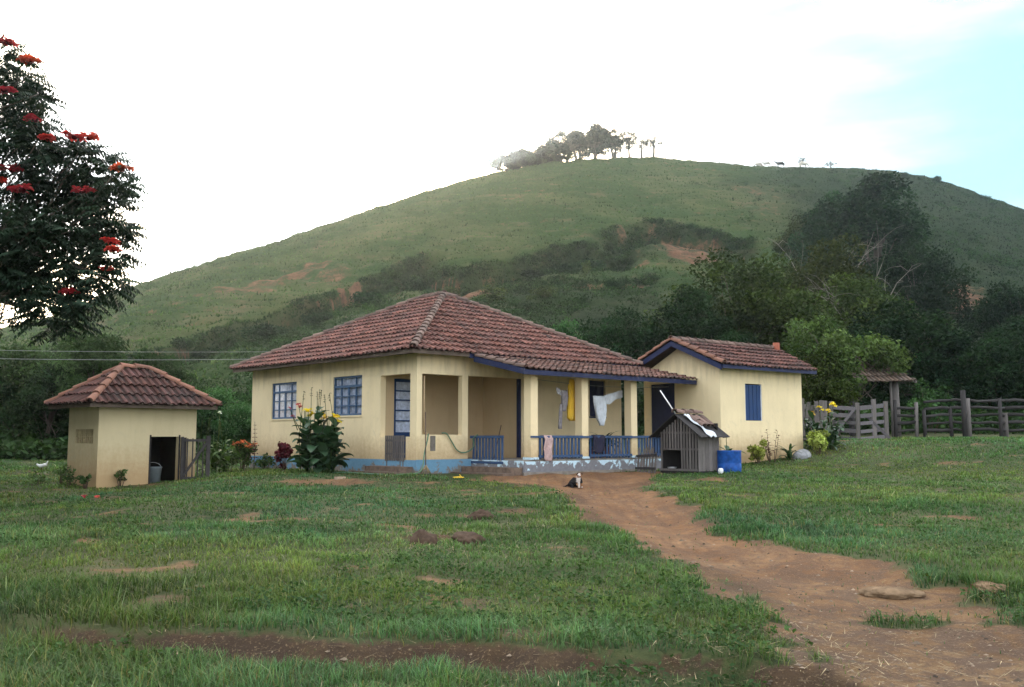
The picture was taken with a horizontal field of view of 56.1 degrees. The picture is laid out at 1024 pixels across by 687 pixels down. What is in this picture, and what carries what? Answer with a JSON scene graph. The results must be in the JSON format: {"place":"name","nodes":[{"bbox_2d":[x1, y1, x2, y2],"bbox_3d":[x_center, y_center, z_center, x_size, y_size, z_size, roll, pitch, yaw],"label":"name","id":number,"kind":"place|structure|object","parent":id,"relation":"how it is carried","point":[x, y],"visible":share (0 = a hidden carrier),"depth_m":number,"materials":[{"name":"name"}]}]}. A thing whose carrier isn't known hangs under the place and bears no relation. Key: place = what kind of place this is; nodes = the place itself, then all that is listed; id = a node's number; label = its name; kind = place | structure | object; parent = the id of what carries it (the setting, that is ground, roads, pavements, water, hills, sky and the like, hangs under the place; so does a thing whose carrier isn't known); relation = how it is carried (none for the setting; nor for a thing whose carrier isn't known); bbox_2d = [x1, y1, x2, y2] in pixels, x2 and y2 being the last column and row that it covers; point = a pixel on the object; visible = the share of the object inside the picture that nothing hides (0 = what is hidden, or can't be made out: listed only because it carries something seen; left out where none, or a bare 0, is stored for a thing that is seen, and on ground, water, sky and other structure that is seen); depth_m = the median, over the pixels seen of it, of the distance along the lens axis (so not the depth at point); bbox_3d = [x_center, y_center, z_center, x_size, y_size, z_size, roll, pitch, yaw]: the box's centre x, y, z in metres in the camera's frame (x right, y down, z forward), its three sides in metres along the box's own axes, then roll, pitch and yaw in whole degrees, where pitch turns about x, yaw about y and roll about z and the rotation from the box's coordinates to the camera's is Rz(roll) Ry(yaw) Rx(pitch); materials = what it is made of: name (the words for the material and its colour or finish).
{"place":"outdoors","nodes":[
{"label":"outdoors","id":0,"kind":"place"},
{"bbox_2d":[0,432,1023,686],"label":"ground","id":1,"kind":"structure","parent":0,"point":[384,650],"depth_m":9.92,"materials":[{"name":"soil"}]},
{"bbox_2d":[0,376,21,433],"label":"broadleaf tree","id":2,"kind":"object","parent":1,"relation":"on","point":[6,390],"visible":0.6,"depth_m":40.21,"materials":[{"name":"green plant"}]},
{"bbox_2d":[0,336,63,438],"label":"bushy tree","id":3,"kind":"object","parent":1,"relation":"on","point":[19,374],"visible":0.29,"depth_m":40.97,"materials":[{"name":"green plant"}]},
{"bbox_2d":[22,469,51,485],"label":"plant","id":4,"kind":"object","parent":1,"relation":"on","point":[41,479],"visible":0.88,"depth_m":21.94,"materials":[{"name":"green plant"}]},
{"bbox_2d":[0,363,80,440],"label":"broadleaf tree","id":5,"kind":"object","parent":1,"relation":"on","point":[33,405],"visible":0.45,"depth_m":37.48,"materials":[{"name":"green plant"}]},
{"bbox_2d":[52,464,70,482],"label":"plant","id":6,"kind":"object","parent":1,"relation":"on","point":[60,472],"visible":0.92,"depth_m":22.65,"materials":[{"name":"green plant"}]},
{"bbox_2d":[62,468,79,485],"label":"plant","id":7,"kind":"object","parent":1,"relation":"on","point":[68,479],"visible":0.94,"depth_m":22.07,"materials":[{"name":"green plant"}]},
{"bbox_2d":[0,34,150,347],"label":"flame tree","id":8,"kind":"object","parent":1,"relation":"on","point":[27,281],"visible":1,"depth_m":13.63,"materials":[{"name":"green plant"}]},
{"bbox_2d":[21,328,151,439],"bbox_3d":[-17.566,2.435,40.014,5.658,6.258,5.815,-3,-6,30],"label":"feathery tree","id":9,"kind":"object","parent":1,"relation":"on","point":[97,363],"visible":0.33,"depth_m":39.12,"materials":[{"name":"green plant"}]},
{"bbox_2d":[114,469,127,486],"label":"plant","id":10,"kind":"object","parent":1,"relation":"on","point":[120,474],"visible":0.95,"depth_m":22.03,"materials":[{"name":"green plant"}]},
{"bbox_2d":[44,362,222,487],"bbox_3d":[-9.216,2.091,23.363,2.671,3.230,3.351,-5,-8,44],"label":"tiled hut","id":11,"kind":"object","parent":1,"relation":"on","point":[134,420],"visible":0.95,"depth_m":22.70,"materials":[{"name":"beige paint"}]},
{"bbox_2d":[180,436,210,479],"bbox_3d":[-7.719,2.824,23.407,0.695,1.140,0.080,4,-7,-32],"label":"door leaf","id":12,"kind":"structure","parent":11,"relation":"in","point":[184,467],"depth_m":23.36,"materials":[{"name":"wood"}]},
{"bbox_2d":[150,462,161,482],"bbox_3d":[-8.687,3.121,23.233,0.424,0.494,0.424,0,-6,0],"label":"pale bucket","id":13,"kind":"object","parent":1,"relation":"on","point":[155,473],"visible":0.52,"depth_m":23.09,"materials":[{"name":"plastic"}]},
{"bbox_2d":[128,347,211,391],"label":"feathery tree","id":14,"kind":"object","parent":1,"relation":"on","point":[159,362],"visible":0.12,"depth_m":41.13,"materials":[{"name":"green plant"}]},
{"bbox_2d":[195,411,239,473],"bbox_3d":[-8.491,2.871,27.395,1.414,1.886,1.462,0,-6,0],"label":"spiky plant","id":15,"kind":"object","parent":1,"relation":"on","point":[214,450],"visible":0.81,"depth_m":27.33,"materials":[{"name":"green plant"}]},
{"bbox_2d":[196,384,239,441],"bbox_3d":[-11.774,3.393,37.862,3.341,3.571,3.916,-1,-6,9],"label":"bushy tree","id":16,"kind":"object","parent":1,"relation":"on","point":[205,415],"visible":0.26,"depth_m":37.18,"materials":[{"name":"green plant"}]},
{"bbox_2d":[210,402,251,452],"bbox_3d":[-10.446,3.628,36.875,2.426,2.795,2.070,2,-6,-22],"label":"bushy tree","id":17,"kind":"object","parent":1,"relation":"on","point":[244,421],"visible":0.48,"depth_m":36.34,"materials":[{"name":"green plant"}]},
{"bbox_2d":[236,384,251,412],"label":"feathery tree","id":18,"kind":"object","parent":1,"relation":"on","point":[247,401],"visible":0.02,"depth_m":43.29,"materials":[{"name":"green plant"}]},
{"bbox_2d":[230,440,258,468],"bbox_3d":[-7.992,3.359,28.680,0.837,1.023,0.779,0,-6,0],"label":"orange shrub","id":19,"kind":"object","parent":1,"relation":"on","point":[245,450],"visible":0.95,"depth_m":28.52,"materials":[{"name":"green plant"}]},
{"bbox_2d":[250,452,275,467],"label":"weed shrub","id":20,"kind":"object","parent":1,"relation":"on","point":[262,462],"visible":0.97,"depth_m":27.87,"materials":[{"name":"green plant"}]},
{"bbox_2d":[274,441,293,470],"bbox_3d":[-6.168,3.103,25.940,0.541,0.922,0.541,1,-6,-12],"label":"red leaf shrub","id":21,"kind":"object","parent":1,"relation":"on","point":[285,450],"visible":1,"depth_m":25.88,"materials":[{"name":"brown plant"}]},
{"bbox_2d":[286,387,352,472],"bbox_3d":[-4.877,2.252,24.318,1.677,2.251,1.445,0,-6,0],"label":"canna clump","id":22,"kind":"object","parent":1,"relation":"on","point":[318,449],"visible":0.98,"depth_m":24.09,"materials":[{"name":"green plant"}]},
{"bbox_2d":[409,529,437,545],"bbox_3d":[-1.130,2.523,12.208,0.345,0.350,0.537,3,-6,-24],"label":"earth clod","id":23,"kind":"object","parent":1,"relation":"on","point":[424,536],"visible":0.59,"depth_m":12.09,"materials":[{"name":"soil"}]},
{"bbox_2d":[229,290,698,475],"bbox_3d":[-1.858,1.159,28.519,8.835,5.619,11.559,5,-8,-42],"label":"farmhouse","id":24,"kind":"object","parent":1,"relation":"on","point":[456,368],"visible":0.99,"depth_m":25.84,"materials":[{"name":"beige paint"}]},
{"bbox_2d":[270,382,296,420],"bbox_3d":[-6.707,1.718,28.409,0.146,1.115,1.520,5,-8,-42],"label":"window","id":25,"kind":"structure","parent":24,"relation":"in","point":[284,394],"depth_m":28.48,"materials":[{"name":"blue glass"}]},
{"bbox_2d":[334,375,361,417],"bbox_3d":[-4.398,1.431,25.861,0.146,1.105,1.480,5,-8,-42],"label":"window","id":26,"kind":"structure","parent":24,"relation":"in","point":[347,389],"depth_m":25.90,"materials":[{"name":"blue glass"}]},
{"bbox_2d":[393,379,409,457],"bbox_3d":[-2.798,1.969,25.234,0.800,2.060,0.050,5,-8,-42],"label":"door","id":27,"kind":"structure","parent":24,"relation":"in","point":[401,387],"depth_m":25.19,"materials":[{"name":"wood"}]},
{"bbox_2d":[543,435,552,460],"bbox_3d":[0.869,2.564,23.556,0.325,0.630,0.094,5,-8,-42],"label":"pink towel","id":28,"kind":"object","parent":24,"relation":"hanging from","point":[548,444],"visible":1,"depth_m":23.55,"materials":[{"name":"fabric"}]},
{"bbox_2d":[523,377,641,387],"bbox_3d":[2.386,1.086,25.678,5.701,0.126,0.012,5,-8,-42],"label":"washing line","id":29,"kind":"object","parent":24,"relation":"attached to","point":[588,385],"visible":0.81,"depth_m":25.38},
{"bbox_2d":[561,390,567,410],"bbox_3d":[1.341,1.473,24.691,0.233,0.544,0.132,5,-8,-42],"label":"grey garment","id":30,"kind":"object","parent":29,"relation":"hanging from","point":[564,398],"visible":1,"depth_m":24.65,"materials":[{"name":"fabric"}]},
{"bbox_2d":[567,379,574,420],"bbox_3d":[1.569,1.464,24.902,0.340,1.087,0.192,5,-8,-42],"label":"yellow garment","id":31,"kind":"object","parent":29,"relation":"hanging from","point":[571,403],"visible":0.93,"depth_m":24.81,"materials":[{"name":"fabric"}]},
{"bbox_2d":[604,390,621,403],"bbox_3d":[2.741,1.449,25.977,0.763,0.411,0.065,5,-8,-42],"label":"white shirt","id":32,"kind":"object","parent":29,"relation":"hanging from","point":[611,397],"visible":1,"depth_m":25.96,"materials":[{"name":"fabric"}]},
{"bbox_2d":[591,435,605,453],"bbox_3d":[2.234,2.602,24.793,0.464,0.486,0.105,5,-8,-42],"label":"dark garment","id":33,"kind":"object","parent":24,"relation":"hanging from","point":[599,445],"visible":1,"depth_m":24.77,"materials":[{"name":"fabric"}]},
{"bbox_2d":[593,396,606,425],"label":"white trousers","id":34,"kind":"object","parent":24,"relation":"hanging from","point":[600,406],"visible":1,"depth_m":25.52,"materials":[{"name":"fabric"}]},
{"bbox_2d":[452,531,485,544],"bbox_3d":[-0.577,2.548,12.317,0.432,0.273,0.761,2,-6,-16],"label":"earth clod","id":35,"kind":"object","parent":1,"relation":"on","point":[467,537],"visible":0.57,"depth_m":12.13,"materials":[{"name":"soil"}]},
{"bbox_2d":[467,509,493,520],"bbox_3d":[-0.455,2.652,14.589,0.560,0.283,0.367,2,-6,-20],"label":"earth clod","id":36,"kind":"object","parent":1,"relation":"on","point":[479,514],"visible":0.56,"depth_m":14.47,"materials":[{"name":"soil"}]},
{"bbox_2d":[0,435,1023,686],"bbox_3d":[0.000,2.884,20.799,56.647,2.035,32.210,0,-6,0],"label":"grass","id":37,"kind":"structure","parent":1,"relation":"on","point":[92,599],"depth_m":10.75,"materials":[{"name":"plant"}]},
{"bbox_2d":[637,284,720,350],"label":"broadleaf tree","id":38,"kind":"object","parent":1,"relation":"on","point":[680,320],"visible":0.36,"depth_m":54.46,"materials":[{"name":"green plant"}]},
{"bbox_2d":[649,408,729,473],"bbox_3d":[4.439,2.442,24.091,1.155,1.609,1.640,5,-8,-42],"label":"dog kennel","id":39,"kind":"object","parent":1,"relation":"on","point":[687,444],"visible":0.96,"depth_m":23.80,"materials":[{"name":"grey wood"}]},
{"bbox_2d":[693,313,761,343],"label":"broadleaf tree","id":40,"kind":"object","parent":1,"relation":"on","point":[727,333],"visible":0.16,"depth_m":49.84,"materials":[{"name":"green plant"}]},
{"bbox_2d":[638,335,817,462],"bbox_3d":[6.509,1.888,28.985,5.017,4.100,3.836,4,-7,-38],"label":"annex","id":41,"kind":"object","parent":1,"relation":"on","point":[743,395],"visible":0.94,"depth_m":27.77,"materials":[{"name":"beige paint"}]},
{"bbox_2d":[651,384,674,452],"bbox_3d":[4.473,2.233,28.258,0.040,2.070,0.940,4,-7,-38],"label":"door","id":42,"kind":"structure","parent":41,"relation":"in","point":[661,410],"depth_m":28.35,"materials":[{"name":"blue paint"}]},
{"bbox_2d":[717,450,741,472],"bbox_3d":[5.393,2.944,23.895,0.640,0.565,0.640,0,-6,0],"label":"blue tub","id":43,"kind":"object","parent":1,"relation":"on","point":[727,460],"visible":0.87,"depth_m":23.63,"materials":[{"name":"plastic"}]},
{"bbox_2d":[747,439,767,463],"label":"lime shrub","id":44,"kind":"object","parent":1,"relation":"on","point":[757,452],"visible":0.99,"depth_m":26.60,"materials":[{"name":"green plant"}]},
{"bbox_2d":[761,430,779,462],"bbox_3d":[7.305,2.918,27.106,0.592,0.976,0.206,0,-6,0],"label":"red twig plant","id":45,"kind":"object","parent":1,"relation":"on","point":[769,453],"visible":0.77,"depth_m":27.09,"materials":[{"name":"green plant"}]},
{"bbox_2d":[792,449,810,458],"bbox_3d":[8.432,3.276,27.858,0.709,0.431,0.433,4,-7,-38],"label":"grey rock","id":46,"kind":"object","parent":1,"relation":"on","point":[805,454],"visible":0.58,"depth_m":27.66,"materials":[{"name":"stone"}]},
{"bbox_2d":[802,398,826,441],"bbox_3d":[9.940,2.774,31.589,1.582,1.906,0.137,5,-8,-43],"label":"plank fence","id":47,"kind":"object","parent":1,"relation":"on","point":[817,410],"visible":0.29,"depth_m":31.76,"materials":[{"name":"grey wood"}]},
{"bbox_2d":[806,429,830,454],"bbox_3d":[8.995,2.942,28.336,0.736,0.857,0.897,-4,-7,35],"label":"lime shrub","id":48,"kind":"object","parent":1,"relation":"on","point":[817,440],"visible":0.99,"depth_m":28.23,"materials":[{"name":"green plant"}]},
{"bbox_2d":[802,402,846,449],"bbox_3d":[9.541,2.510,29.523,1.481,1.591,1.482,-3,-7,30],"label":"lily clump","id":49,"kind":"object","parent":1,"relation":"on","point":[833,436],"visible":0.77,"depth_m":29.29,"materials":[{"name":"green plant"}]},
{"bbox_2d":[796,342,862,425],"bbox_3d":[11.403,1.836,35.173,2.659,3.765,2.695,-3,-6,28],"label":"broadleaf tree","id":50,"kind":"object","parent":1,"relation":"on","point":[823,389],"visible":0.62,"depth_m":34.76,"materials":[{"name":"plant"}]},
{"bbox_2d":[829,401,860,439],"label":"cattle gate","id":51,"kind":"structure","parent":1,"relation":"on","point":[856,410],"depth_m":32.52,"materials":[{"name":"grey wood"}]},
{"bbox_2d":[780,312,915,435],"bbox_3d":[12.585,1.585,38.023,5.905,5.541,5.632,5,-7,-40],"label":"light green tree","id":52,"kind":"object","parent":1,"relation":"on","point":[882,352],"visible":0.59,"depth_m":36.79,"materials":[{"name":"green plant"}]},
{"bbox_2d":[801,323,913,427],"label":"broadleaf tree","id":53,"kind":"object","parent":1,"relation":"on","point":[865,399],"visible":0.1,"depth_m":47.79,"materials":[{"name":"green plant"}]},
{"bbox_2d":[801,356,916,436],"bbox_3d":[13.260,2.439,37.761,4.064,3.973,3.309,1,-6,-9],"label":"tiled shelter","id":54,"kind":"object","parent":1,"relation":"on","point":[875,375],"visible":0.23,"depth_m":36.84,"materials":[{"name":"wood"}]},
{"bbox_2d":[859,399,890,439],"bbox_3d":[12.404,2.792,32.759,1.610,1.800,0.469,3,-6,-29],"label":"board fence","id":55,"kind":"object","parent":1,"relation":"on","point":[874,421],"visible":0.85,"depth_m":32.82,"materials":[{"name":"grey wood"}]},
{"bbox_2d":[907,377,959,433],"bbox_3d":[17.282,2.579,39.428,2.198,2.427,1.450,1,-6,-7],"label":"bush","id":56,"kind":"object","parent":1,"relation":"on","point":[930,394],"visible":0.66,"depth_m":39.33,"materials":[{"name":"green plant"}]},
{"bbox_2d":[893,390,1023,436],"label":"corral fence","id":57,"kind":"object","parent":1,"relation":"on","point":[967,429],"visible":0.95,"depth_m":36.51,"materials":[{"name":"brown wood"}]},
{"bbox_2d":[908,329,1022,416],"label":"broadleaf tree","id":58,"kind":"object","parent":1,"relation":"on","point":[959,340],"visible":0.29,"depth_m":49.03,"materials":[{"name":"green plant"}]},
{"bbox_2d":[924,327,1023,412],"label":"broadleaf tree","id":59,"kind":"object","parent":1,"relation":"on","point":[1010,381],"visible":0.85,"depth_m":47.70,"materials":[{"name":"green plant"}]},
{"bbox_2d":[970,580,1007,593],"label":"stone slab","id":60,"kind":"structure","parent":1,"relation":"on","point":[984,585],"depth_m":9.16,"materials":[{"name":"stone"}]},
{"bbox_2d":[981,314,1023,418],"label":"broadleaf tree","id":61,"kind":"object","parent":1,"relation":"on","point":[1014,325],"visible":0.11,"depth_m":52.03,"materials":[{"name":"green plant"}]},
{"bbox_2d":[0,156,1023,438],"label":"hill","id":62,"kind":"structure","parent":0,"point":[344,271],"depth_m":162.68,"materials":[{"name":"plant"}]},
{"bbox_2d":[36,345,92,375],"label":"bushy tree","id":63,"kind":"object","parent":62,"relation":"on","point":[55,350],"visible":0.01,"depth_m":59.57,"materials":[{"name":"green plant"}]},
{"bbox_2d":[187,346,230,361],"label":"hill shrub","id":64,"kind":"object","parent":62,"relation":"on","point":[203,353],"visible":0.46,"depth_m":93.32,"materials":[{"name":"plant"}]},
{"bbox_2d":[237,321,287,338],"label":"hill shrub","id":65,"kind":"object","parent":62,"relation":"on","point":[262,330],"visible":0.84,"depth_m":102.37,"materials":[{"name":"plant"}]},
{"bbox_2d":[299,311,334,328],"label":"hill shrub","id":66,"kind":"object","parent":62,"relation":"on","point":[313,317],"visible":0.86,"depth_m":114.35,"materials":[{"name":"plant"}]},
{"bbox_2d":[349,289,381,305],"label":"hill shrub","id":67,"kind":"object","parent":62,"relation":"on","point":[361,297],"visible":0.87,"depth_m":122.09,"materials":[{"name":"plant"}]},
{"bbox_2d":[405,276,429,291],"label":"hill shrub","id":68,"kind":"object","parent":62,"relation":"on","point":[415,284],"visible":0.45,"depth_m":140.28,"materials":[{"name":"plant"}]},
{"bbox_2d":[475,285,507,302],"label":"hill shrub","id":69,"kind":"object","parent":62,"relation":"on","point":[497,296],"visible":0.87,"depth_m":117.12,"materials":[{"name":"plant"}]},
{"bbox_2d":[487,152,524,170],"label":"ridge bush","id":70,"kind":"object","parent":62,"relation":"on","point":[512,161],"visible":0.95,"depth_m":227.35,"materials":[{"name":"green plant"}]},
{"bbox_2d":[0,167,1023,460],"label":"undergrowth","id":71,"kind":"object","parent":62,"relation":"on","point":[24,445],"visible":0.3,"depth_m":123.49,"materials":[{"name":"plant"}]},
{"bbox_2d":[507,148,547,167],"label":"ridge bush","id":72,"kind":"object","parent":62,"relation":"on","point":[536,158],"visible":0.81,"depth_m":229.72,"materials":[{"name":"green plant"}]},
{"bbox_2d":[520,267,552,279],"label":"hill shrub","id":73,"kind":"object","parent":62,"relation":"on","point":[531,274],"visible":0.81,"depth_m":138.83,"materials":[{"name":"plant"}]},
{"bbox_2d":[526,284,557,300],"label":"hill shrub","id":74,"kind":"object","parent":62,"relation":"on","point":[545,292],"visible":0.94,"depth_m":115.76,"materials":[{"name":"plant"}]},
{"bbox_2d":[528,142,574,162],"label":"ridge bush","id":75,"kind":"object","parent":62,"relation":"on","point":[549,149],"visible":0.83,"depth_m":232.39,"materials":[{"name":"green plant"}]},
{"bbox_2d":[549,263,574,272],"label":"hill shrub","id":76,"kind":"object","parent":62,"relation":"on","point":[562,267],"visible":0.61,"depth_m":141.36,"materials":[{"name":"plant"}]},
{"bbox_2d":[551,316,581,339],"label":"bushy tree","id":77,"kind":"object","parent":62,"relation":"on","point":[562,327],"visible":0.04,"depth_m":60.03,"materials":[{"name":"green plant"}]},
{"bbox_2d":[545,130,588,162],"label":"ridge tree","id":78,"kind":"object","parent":62,"relation":"on","point":[568,138],"visible":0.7,"depth_m":235.00,"materials":[{"name":"green plant"}]},
{"bbox_2d":[562,129,591,159],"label":"ridge tree","id":79,"kind":"object","parent":62,"relation":"on","point":[579,150],"visible":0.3,"depth_m":238.94,"materials":[{"name":"green plant"}]},
{"bbox_2d":[571,257,606,269],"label":"hill shrub","id":80,"kind":"object","parent":62,"relation":"on","point":[596,263],"visible":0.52,"depth_m":145.32,"materials":[{"name":"plant"}]},
{"bbox_2d":[573,122,611,158],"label":"ridge tree","id":81,"kind":"object","parent":62,"relation":"on","point":[595,134],"visible":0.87,"depth_m":236.40,"materials":[{"name":"green plant"}]},
{"bbox_2d":[566,306,656,408],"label":"broadleaf tree","id":82,"kind":"object","parent":62,"relation":"on","point":[614,335],"visible":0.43,"depth_m":55.20,"materials":[{"name":"green plant"}]},
{"bbox_2d":[604,278,624,288],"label":"hill shrub","id":83,"kind":"object","parent":62,"relation":"on","point":[617,284],"visible":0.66,"depth_m":127.14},
{"bbox_2d":[599,128,633,157],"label":"ridge tree","id":84,"kind":"object","parent":62,"relation":"on","point":[617,143],"visible":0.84,"depth_m":240.63,"materials":[{"name":"green plant"}]},
{"bbox_2d":[631,136,655,157],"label":"sparse tree","id":85,"kind":"object","parent":62,"relation":"on","point":[643,147],"visible":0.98,"depth_m":244.48,"materials":[{"name":"green plant"}]},
{"bbox_2d":[640,133,662,156],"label":"sparse tree","id":86,"kind":"object","parent":62,"relation":"on","point":[652,144],"visible":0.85,"depth_m":245.91,"materials":[{"name":"green plant"}]},
{"bbox_2d":[641,247,838,353],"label":"broadleaf tree","id":87,"kind":"object","parent":62,"relation":"on","point":[764,316],"visible":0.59,"depth_m":56.14,"materials":[{"name":"green plant"}]},
{"bbox_2d":[768,213,845,268],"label":"broadleaf tree","id":88,"kind":"object","parent":62,"relation":"on","point":[784,246],"visible":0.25,"depth_m":134.19,"materials":[{"name":"green plant"}]},
{"bbox_2d":[740,221,897,352],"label":"broadleaf tree","id":89,"kind":"object","parent":62,"relation":"on","point":[821,272],"visible":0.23,"depth_m":65.92,"materials":[{"name":"green plant"}]},
{"bbox_2d":[785,190,874,275],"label":"broadleaf tree","id":90,"kind":"object","parent":62,"relation":"on","point":[818,214],"visible":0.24,"depth_m":120.92,"materials":[{"name":"green plant"}]},
{"bbox_2d":[793,170,942,293],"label":"broadleaf tree","id":91,"kind":"object","parent":62,"relation":"on","point":[862,212],"visible":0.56,"depth_m":108.75,"materials":[{"name":"green plant"}]},
{"bbox_2d":[807,265,961,397],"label":"broadleaf tree","id":92,"kind":"object","parent":62,"relation":"on","point":[871,298],"visible":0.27,"depth_m":59.23,"materials":[{"name":"green plant"}]},
{"bbox_2d":[861,240,978,328],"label":"broadleaf tree","id":93,"kind":"object","parent":62,"relation":"on","point":[927,292],"visible":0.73,"depth_m":88.84,"materials":[{"name":"green plant"}]},
{"bbox_2d":[851,298,993,412],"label":"broadleaf tree","id":94,"kind":"object","parent":62,"relation":"on","point":[912,333],"visible":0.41,"depth_m":50.17,"materials":[{"name":"green plant"}]},
{"bbox_2d":[960,280,1023,345],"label":"broadleaf tree","id":95,"kind":"object","parent":62,"relation":"on","point":[1004,303],"visible":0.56,"depth_m":78.31,"materials":[{"name":"green plant"}]},
{"bbox_2d":[0,0,1023,327],"label":"sky","id":96,"kind":"structure","parent":0,"point":[245,124],"materials":[{"name":"white"}]},
{"bbox_2d":[426,471,1023,686],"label":"dirt path","id":97,"kind":"structure","parent":0,"point":[795,576],"depth_m":9.06,"materials":[{"name":"soil"}]},
{"bbox_2d":[6,477,1021,686],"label":"dry straw","id":98,"kind":"object","parent":97,"relation":"on","point":[680,634],"visible":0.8,"depth_m":7.17,"materials":[{"name":"plant"}]},
{"bbox_2d":[72,479,1023,686],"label":"pebbles","id":99,"kind":"object","parent":97,"relation":"on","point":[853,661],"visible":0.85,"depth_m":7.61,"materials":[{"name":"stone"}]},
{"bbox_2d":[563,473,582,487],"bbox_3d":[1.310,2.925,20.536,0.481,0.328,0.234,-5,-7,39],"label":"puppy","id":100,"kind":"object","parent":97,"relation":"on","point":[573,481],"visible":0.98,"depth_m":20.44},
{"bbox_2d":[635,446,656,472],"bbox_3d":[3.414,2.952,24.395,0.624,0.672,0.110,-5,-8,42],"label":"picket panel","id":101,"kind":"object","parent":97,"relation":"on","point":[646,467],"visible":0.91,"depth_m":24.37,"materials":[{"name":"grey wood"}]},
{"bbox_2d":[858,587,926,599],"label":"stone slab","id":102,"kind":"structure","parent":97,"relation":"on","point":[899,593],"depth_m":9.24,"materials":[{"name":"stone"}]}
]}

